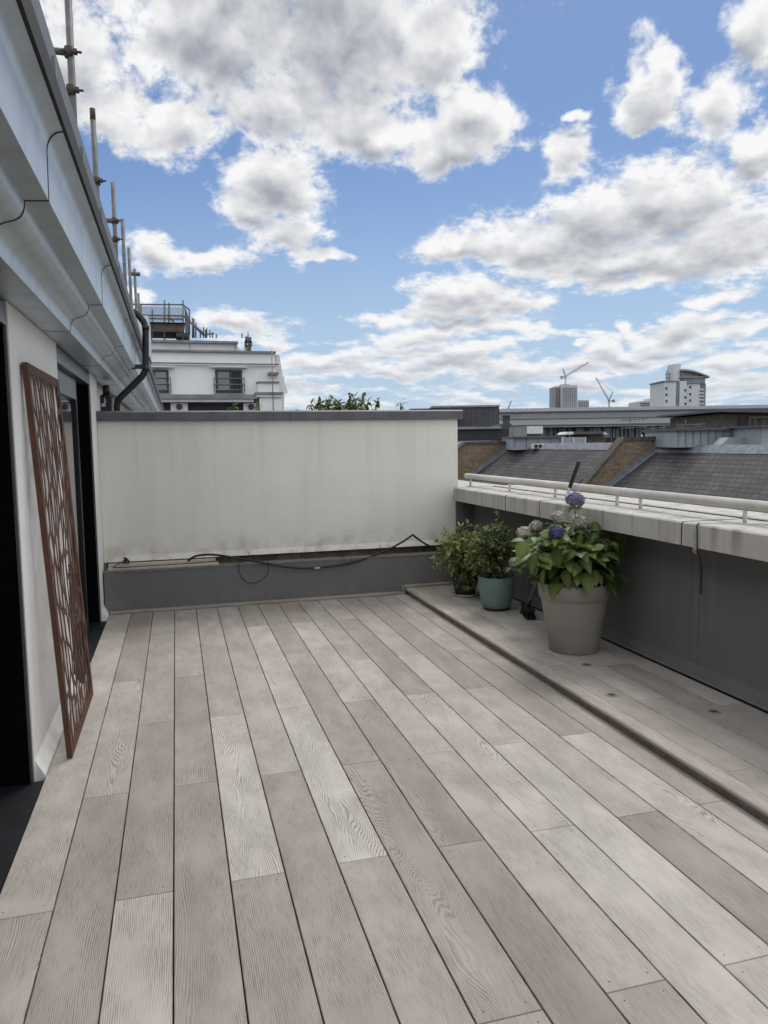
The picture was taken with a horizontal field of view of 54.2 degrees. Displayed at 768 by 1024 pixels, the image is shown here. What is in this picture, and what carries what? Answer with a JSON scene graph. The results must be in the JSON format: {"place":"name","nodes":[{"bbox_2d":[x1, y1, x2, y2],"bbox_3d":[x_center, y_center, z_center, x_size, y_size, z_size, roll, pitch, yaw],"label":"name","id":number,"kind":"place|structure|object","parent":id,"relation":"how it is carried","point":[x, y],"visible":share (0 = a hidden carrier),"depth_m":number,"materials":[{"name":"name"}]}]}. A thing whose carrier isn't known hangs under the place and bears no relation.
{"place":"outdoors","nodes":[
{"label":"outdoors","id":0,"kind":"place"},
{"bbox_2d":[173,613,247,1023],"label":"deck substrate","id":1,"kind":"object","parent":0,"point":[173,845],"depth_m":2.76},
{"bbox_2d":[0,0,164,893],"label":"terrace building","id":2,"kind":"structure","parent":1,"relation":"on","point":[70,322],"depth_m":3.19,"materials":[{"name":"paint"}]},
{"bbox_2d":[0,300,33,786],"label":"sliding door","id":3,"kind":"structure","parent":2,"relation":"in","point":[16,754],"depth_m":3.15,"materials":[{"name":"black glass"}]},
{"bbox_2d":[54,0,83,124],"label":"scaffold pole","id":4,"kind":"object","parent":2,"relation":"attached to","point":[68,51],"visible":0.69,"depth_m":5.24,"materials":[{"name":"grey metal"}]},
{"bbox_2d":[56,346,100,666],"bbox_3d":[-2.227,-0.025,5.233,0.236,2.019,1.760,-2,5,-15],"label":"sliding door","id":5,"kind":"structure","parent":2,"relation":"in","point":[75,397],"depth_m":5.67,"materials":[{"name":"grey metal"}]},
{"bbox_2d":[89,107,105,196],"bbox_3d":[-2.653,-2.563,7.053,0.135,2.344,0.070,-2,5,-15],"label":"scaffold pole","id":6,"kind":"object","parent":2,"relation":"attached to","point":[98,180],"visible":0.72,"depth_m":6.96,"materials":[{"name":"grey metal"}]},
{"bbox_2d":[100,385,112,410],"bbox_3d":[-2.538,-0.964,6.867,0.095,0.390,0.178,-2,5,-15],"label":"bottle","id":7,"kind":"object","parent":2,"relation":"attached to","point":[106,402],"visible":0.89,"depth_m":6.80,"materials":[{"name":"black plastic"}]},
{"bbox_2d":[106,182,122,255],"bbox_3d":[-3.312,-2.800,9.244,0.225,2.435,0.070,-2,5,-15],"label":"scaffold pole","id":8,"kind":"object","parent":2,"relation":"attached to","point":[114,220],"visible":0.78,"depth_m":9.16,"materials":[{"name":"grey metal"}]},
{"bbox_2d":[120,218,126,285],"bbox_3d":[-3.736,-2.970,10.887,0.049,2.482,0.049,-2,5,-15],"label":"scaffold pole","id":9,"kind":"object","parent":2,"relation":"attached to","point":[123,250],"visible":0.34,"depth_m":10.80,"materials":[{"name":"grey metal"}]},
{"bbox_2d":[127,247,132,305],"bbox_3d":[-4.261,-3.162,12.704,0.049,2.548,0.049,-2,5,-15],"label":"scaffold pole","id":10,"kind":"object","parent":2,"relation":"attached to","point":[129,271],"visible":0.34,"depth_m":12.61,"materials":[{"name":"grey metal"}]},
{"bbox_2d":[113,308,148,410],"bbox_3d":[-2.402,-1.376,7.128,0.365,1.105,0.067,-2,5,-15],"label":"downpipe","id":11,"kind":"object","parent":2,"relation":"attached to","point":[133,384],"visible":0.89,"depth_m":7.12,"materials":[{"name":"black plastic"}]},
{"bbox_2d":[131,269,139,308],"bbox_3d":[-4.847,-3.418,14.809,0.180,2.688,0.078,-2,5,-15],"label":"scaffold pole","id":12,"kind":"object","parent":2,"relation":"attached to","point":[134,273],"visible":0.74,"depth_m":14.69,"materials":[{"name":"grey metal"}]},
{"bbox_2d":[137,293,139,311],"bbox_3d":[-5.473,-3.579,16.913,0.051,2.642,0.049,-2,5,-15],"label":"scaffold pole","id":13,"kind":"object","parent":2,"relation":"attached to","point":[138,296],"visible":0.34,"depth_m":16.80,"materials":[{"name":"grey metal"}]},
{"bbox_2d":[104,545,477,614],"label":"plinth wall","id":14,"kind":"structure","parent":1,"relation":"on","point":[392,571],"depth_m":6.80,"materials":[{"name":"grey paint"}]},
{"bbox_2d":[107,558,218,570],"bbox_3d":[-1.932,0.460,6.600,0.930,0.046,0.125,-2,5,-15],"label":"timber cover","id":15,"kind":"object","parent":14,"relation":"on","point":[145,564],"visible":1,"depth_m":6.58,"materials":[{"name":"grey wood"}]},
{"bbox_2d":[113,557,221,567],"bbox_3d":[-1.896,0.421,6.599,0.919,0.089,0.119,-2,5,-15],"label":"plug lead","id":16,"kind":"object","parent":15,"relation":"on","point":[125,560],"visible":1,"depth_m":6.53,"materials":[{"name":"black plastic"}]},
{"bbox_2d":[238,558,268,582],"bbox_3d":[-1.171,0.527,6.741,0.273,0.216,0.087,-2,5,-15],"label":"loose wire","id":17,"kind":"object","parent":14,"relation":"hanging from","point":[254,582],"visible":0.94,"depth_m":6.71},
{"bbox_2d":[96,410,462,562],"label":"divider wall","id":18,"kind":"structure","parent":14,"relation":"on","point":[180,484],"depth_m":6.88,"materials":[{"name":"white paint"}]},
{"bbox_2d":[187,534,439,569],"bbox_3d":[-0.572,0.381,6.905,2.393,0.271,0.159,-2,5,-15],"label":"power cable","id":19,"kind":"object","parent":14,"relation":"on","point":[314,568],"visible":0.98,"depth_m":6.82,"materials":[{"name":"black rubber"}]},
{"bbox_2d":[0,594,767,1023],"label":"deck","id":20,"kind":"structure","parent":1,"relation":"on","point":[426,814],"depth_m":2.65,"materials":[{"name":"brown wood"}]},
{"bbox_2d":[21,362,93,758],"bbox_3d":[-1.631,0.202,3.809,0.025,1.800,0.930,-5,6,-15],"label":"garden screen","id":21,"kind":"object","parent":20,"relation":"on","point":[39,465],"visible":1,"depth_m":3.63,"materials":[{"name":"metal"}]},
{"bbox_2d":[405,583,767,824],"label":"raised deck","id":22,"kind":"structure","parent":1,"relation":"on","point":[660,711],"depth_m":3.96,"materials":[{"name":"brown wood"}]},
{"bbox_2d":[429,519,491,596],"bbox_3d":[0.690,0.414,6.648,0.568,0.670,0.579,4,7,42],"label":"potted leafy plant","id":23,"kind":"object","parent":22,"relation":"on","point":[464,582],"visible":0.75,"depth_m":6.61,"materials":[{"name":"green plant"}]},
{"bbox_2d":[459,511,526,610],"bbox_3d":[0.905,0.385,6.134,0.598,0.816,0.557,-2,5,-15],"label":"potted bush","id":24,"kind":"object","parent":22,"relation":"on","point":[496,589],"visible":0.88,"depth_m":6.04,"materials":[{"name":"green plant"}]},
{"bbox_2d":[520,460,580,619],"bbox_3d":[1.196,0.222,5.642,0.174,1.224,0.639,-3,6,-26],"label":"broom","id":25,"kind":"object","parent":22,"relation":"on","point":[527,610],"visible":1,"depth_m":5.74,"materials":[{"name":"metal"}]},
{"bbox_2d":[505,491,631,654],"bbox_3d":[1.214,0.366,5.023,0.754,1.047,1.083,0,5,5],"label":"potted hydrangea","id":26,"kind":"object","parent":22,"relation":"on","point":[572,568],"visible":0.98,"depth_m":4.73,"materials":[{"name":"green plant"}]},
{"bbox_2d":[581,663,591,666],"bbox_3d":[1.236,0.931,4.582,0.066,0.004,0.066,-2,5,-15],"label":"deck light","id":27,"kind":"object","parent":22,"relation":"on","point":[586,664],"visible":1,"depth_m":4.58,"materials":[{"name":"grey metal"}]},
{"bbox_2d":[605,693,617,696],"bbox_3d":[1.224,0.982,4.034,0.066,0.004,0.066,-2,5,-15],"label":"deck light","id":28,"kind":"object","parent":22,"relation":"on","point":[611,694],"visible":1,"depth_m":4.03,"materials":[{"name":"grey metal"}]},
{"bbox_2d":[707,709,720,713],"bbox_3d":[1.656,1.000,3.766,0.066,0.004,0.066,-2,5,-15],"label":"deck light","id":29,"kind":"object","parent":22,"relation":"on","point":[713,711],"visible":1,"depth_m":3.76,"materials":[{"name":"grey metal"}]},
{"bbox_2d":[150,339,287,410],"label":"apartment block","id":30,"kind":"structure","parent":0,"point":[194,375],"depth_m":43.50,"materials":[{"name":"white paint"}]},
{"bbox_2d":[151,366,173,393],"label":"window","id":31,"kind":"structure","parent":30,"relation":"in","point":[161,377],"depth_m":42.62,"materials":[{"name":"white glass"}]},
{"bbox_2d":[133,300,242,339],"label":"rooftop scaffold","id":32,"kind":"object","parent":30,"relation":"on","point":[169,330],"visible":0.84,"depth_m":45.55,"materials":[{"name":"grey metal"}]},
{"bbox_2d":[210,366,247,393],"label":"window","id":33,"kind":"structure","parent":30,"relation":"in","point":[227,381],"depth_m":43.58,"materials":[{"name":"white glass"}]},
{"bbox_2d":[244,332,251,350],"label":"roof mast","id":34,"kind":"object","parent":30,"relation":"on","point":[247,340],"visible":0.81,"depth_m":44.92,"materials":[{"name":"grey metal"}]},
{"bbox_2d":[228,402,238,410],"bbox_3d":[-2.326,-0.667,11.796,0.652,2.090,0.675,-2,5,-15],"label":"shrub","id":35,"kind":"object","parent":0,"point":[235,408],"visible":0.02,"depth_m":11.63,"materials":[{"name":"green plant"}]},
{"bbox_2d":[254,400,261,409],"bbox_3d":[-1.987,-0.697,11.879,0.364,2.123,0.636,-2,5,-15],"label":"shrub","id":36,"kind":"object","parent":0,"point":[257,405],"visible":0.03,"depth_m":11.79,"materials":[{"name":"green plant"}]},
{"bbox_2d":[306,392,383,409],"bbox_3d":[-0.459,-0.384,8.808,1.102,2.021,0.655,-2,5,-15],"label":"shrub","id":37,"kind":"object","parent":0,"point":[348,405],"visible":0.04,"depth_m":8.64,"materials":[{"name":"green plant"}]},
{"bbox_2d":[39,0,767,426],"label":"sky","id":38,"kind":"structure","parent":0,"point":[417,203],"materials":[{"name":"blue"}]},
{"bbox_2d":[549,384,577,407],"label":"tower block","id":39,"kind":"structure","parent":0,"point":[564,396],"depth_m":511.61,"materials":[{"name":"grey concrete"}]},
{"bbox_2d":[556,388,559,407],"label":"small window","id":40,"kind":"structure","parent":39,"relation":"in","point":[556,388],"depth_m":514.84,"materials":[{"name":"grey glass"}]},
{"bbox_2d":[560,362,587,383],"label":"tower crane","id":41,"kind":"object","parent":39,"relation":"on","point":[565,375],"visible":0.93,"depth_m":533.11,"materials":[{"name":"paint"}]},
{"bbox_2d":[577,400,588,407],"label":"office block","id":42,"kind":"structure","parent":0,"point":[582,403],"depth_m":555.02,"materials":[{"name":"white concrete"}]},
{"bbox_2d":[596,377,614,406],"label":"tower crane","id":43,"kind":"object","parent":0,"point":[606,395],"visible":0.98,"depth_m":445.54,"materials":[{"name":"grey paint"}]},
{"bbox_2d":[454,480,767,713],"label":"parapet","id":44,"kind":"structure","parent":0,"point":[661,610],"depth_m":4.38,"materials":[{"name":"grey paint"}]},
{"bbox_2d":[464,473,767,523],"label":"guard rail","id":45,"kind":"object","parent":44,"relation":"on","point":[745,505],"visible":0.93,"depth_m":4.70,"materials":[{"name":"white metal"}]},
{"bbox_2d":[692,523,767,593],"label":"cable strap","id":46,"kind":"object","parent":44,"relation":"attached to","point":[695,538],"visible":1,"depth_m":3.88,"materials":[{"name":"grey metal"}]},
{"bbox_2d":[499,404,767,442],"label":"long metal roof hall","id":47,"kind":"structure","parent":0,"point":[556,420],"depth_m":89.31,"materials":[{"name":"metal"}]},
{"bbox_2d":[409,405,499,426],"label":"clad roof block","id":48,"kind":"structure","parent":47,"relation":"on","point":[480,415],"depth_m":74.43,"materials":[{"name":"metal"}]},
{"bbox_2d":[549,428,552,435],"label":"window","id":49,"kind":"structure","parent":47,"relation":"in","point":[550,429],"depth_m":85.40,"materials":[{"name":"grey glass"}]},
{"bbox_2d":[603,428,610,437],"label":"window","id":50,"kind":"structure","parent":47,"relation":"in","point":[608,430],"depth_m":85.41,"materials":[{"name":"grey glass"}]},
{"bbox_2d":[629,399,649,406],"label":"flat roofed block","id":51,"kind":"structure","parent":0,"point":[645,403],"depth_m":417.73,"materials":[{"name":"white concrete"}]},
{"bbox_2d":[649,364,709,405],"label":"curved roof tower","id":52,"kind":"structure","parent":0,"point":[679,386],"depth_m":377.19,"materials":[{"name":"concrete"}]},
{"bbox_2d":[657,409,767,427],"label":"dark brick block","id":53,"kind":"structure","parent":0,"point":[728,418],"depth_m":54.80,"materials":[{"name":"brick"}]},
{"bbox_2d":[738,417,748,425],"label":"window","id":54,"kind":"structure","parent":53,"relation":"in","point":[742,421],"depth_m":54.57,"materials":[{"name":"black glass"}]},
{"bbox_3d":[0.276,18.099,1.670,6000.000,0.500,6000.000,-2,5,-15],"label":"ground","id":55,"kind":"structure","parent":0,"visible":0},
{"bbox_2d":[458,441,506,480],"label":"party wall","id":56,"kind":"structure","parent":55,"relation":"on","point":[474,457],"depth_m":35.62,"materials":[{"name":"brick"}]},
{"bbox_2d":[467,443,611,490],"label":"terraced house","id":57,"kind":"structure","parent":55,"relation":"on","point":[556,462],"depth_m":30.59,"materials":[{"name":"tile"}]},
{"bbox_2d":[501,436,562,449],"bbox_3d":[6.908,-3.242,35.261,2.285,0.602,3.200,-1,5,0],"label":"roof enclosure","id":58,"kind":"object","parent":57,"relation":"on","point":[520,443],"visible":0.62,"depth_m":33.86,"materials":[{"name":"metal"}]},
{"bbox_2d":[531,444,543,447],"bbox_3d":[6.782,-2.912,33.127,0.504,0.209,0.510,-1,5,0],"label":"air conditioner","id":59,"kind":"object","parent":57,"relation":"on","point":[536,445],"visible":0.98,"depth_m":32.88,"materials":[{"name":"white metal"}]},
{"bbox_2d":[561,437,585,442],"bbox_3d":[8.425,-3.067,33.472,1.074,0.553,0.400,-1,5,0],"label":"louvre screen","id":60,"kind":"object","parent":57,"relation":"on","point":[573,440],"visible":0.45,"depth_m":33.36,"materials":[{"name":"grey metal"}]},
{"bbox_2d":[557,431,607,442],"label":"rooftop shed","id":61,"kind":"structure","parent":57,"relation":"on","point":[594,436],"depth_m":35.84,"materials":[{"name":"metal"}]},
{"bbox_2d":[573,436,657,493],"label":"party wall","id":62,"kind":"structure","parent":55,"relation":"on","point":[620,459],"depth_m":26.54,"materials":[{"name":"brick"}]},
{"bbox_2d":[603,445,767,512],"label":"terraced house","id":63,"kind":"structure","parent":55,"relation":"on","point":[736,471],"depth_m":23.03,"materials":[{"name":"tile"}]},
{"bbox_2d":[642,427,734,446],"bbox_3d":[10.805,-2.603,26.287,2.433,0.635,3.200,-1,5,0],"label":"metal roof box","id":64,"kind":"object","parent":63,"relation":"on","point":[681,437],"visible":0.65,"depth_m":24.90,"materials":[{"name":"grey metal"}]},
{"bbox_2d":[675,420,705,427],"bbox_3d":[11.371,-3.226,27.837,1.102,0.385,0.320,-1,5,0],"label":"tv aerial","id":65,"kind":"object","parent":64,"relation":"on","point":[696,424],"visible":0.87,"depth_m":27.83,"materials":[{"name":"grey metal"}]},
{"bbox_2d":[730,425,767,444],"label":"rooftop cabin","id":66,"kind":"object","parent":64,"relation":"attached to","point":[756,435],"visible":0.75,"depth_m":23.42,"materials":[{"name":"metal"}]},
{"bbox_2d":[712,437,745,444],"bbox_3d":[11.468,-2.267,24.260,1.530,0.293,0.700,-1,5,0],"label":"sloped roof box","id":67,"kind":"object","parent":63,"relation":"on","point":[730,441],"visible":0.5,"depth_m":23.92,"materials":[{"name":"grey metal"}]},
{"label":"terraced house","id":68,"kind":"object","parent":55,"relation":"on","visible":0},
{"bbox_2d":[457,424,511,440],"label":"black clad house","id":69,"kind":"structure","parent":68,"relation":"on","point":[493,433],"depth_m":45.76,"materials":[{"name":"metal"}]},
{"bbox_2d":[502,415,509,429],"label":"vent cowl","id":70,"kind":"object","parent":68,"relation":"on","point":[506,422],"visible":0.98,"depth_m":43.53,"materials":[{"name":"metal"}]},
{"bbox_2d":[509,426,542,436],"bbox_3d":[7.352,-4.162,38.943,1.400,0.523,2.300,-1,5,0],"label":"roof cabinet","id":71,"kind":"object","parent":68,"relation":"on","point":[525,431],"visible":0.86,"depth_m":37.89,"materials":[{"name":"grey metal"}]},
{"bbox_3d":[10.311,-2.729,28.973,2.126,0.499,0.826,-1,5,0],"label":"brick parapet wall","id":72,"kind":"object","parent":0,"visible":0},
{"bbox_2d":[621,417,648,436],"bbox_3d":[9.796,-3.305,29.334,1.102,0.801,0.320,-1,5,0],"label":"tv aerial","id":73,"kind":"object","parent":72,"relation":"on","point":[630,419],"visible":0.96,"depth_m":29.31,"materials":[{"name":"grey metal"}]}
]}

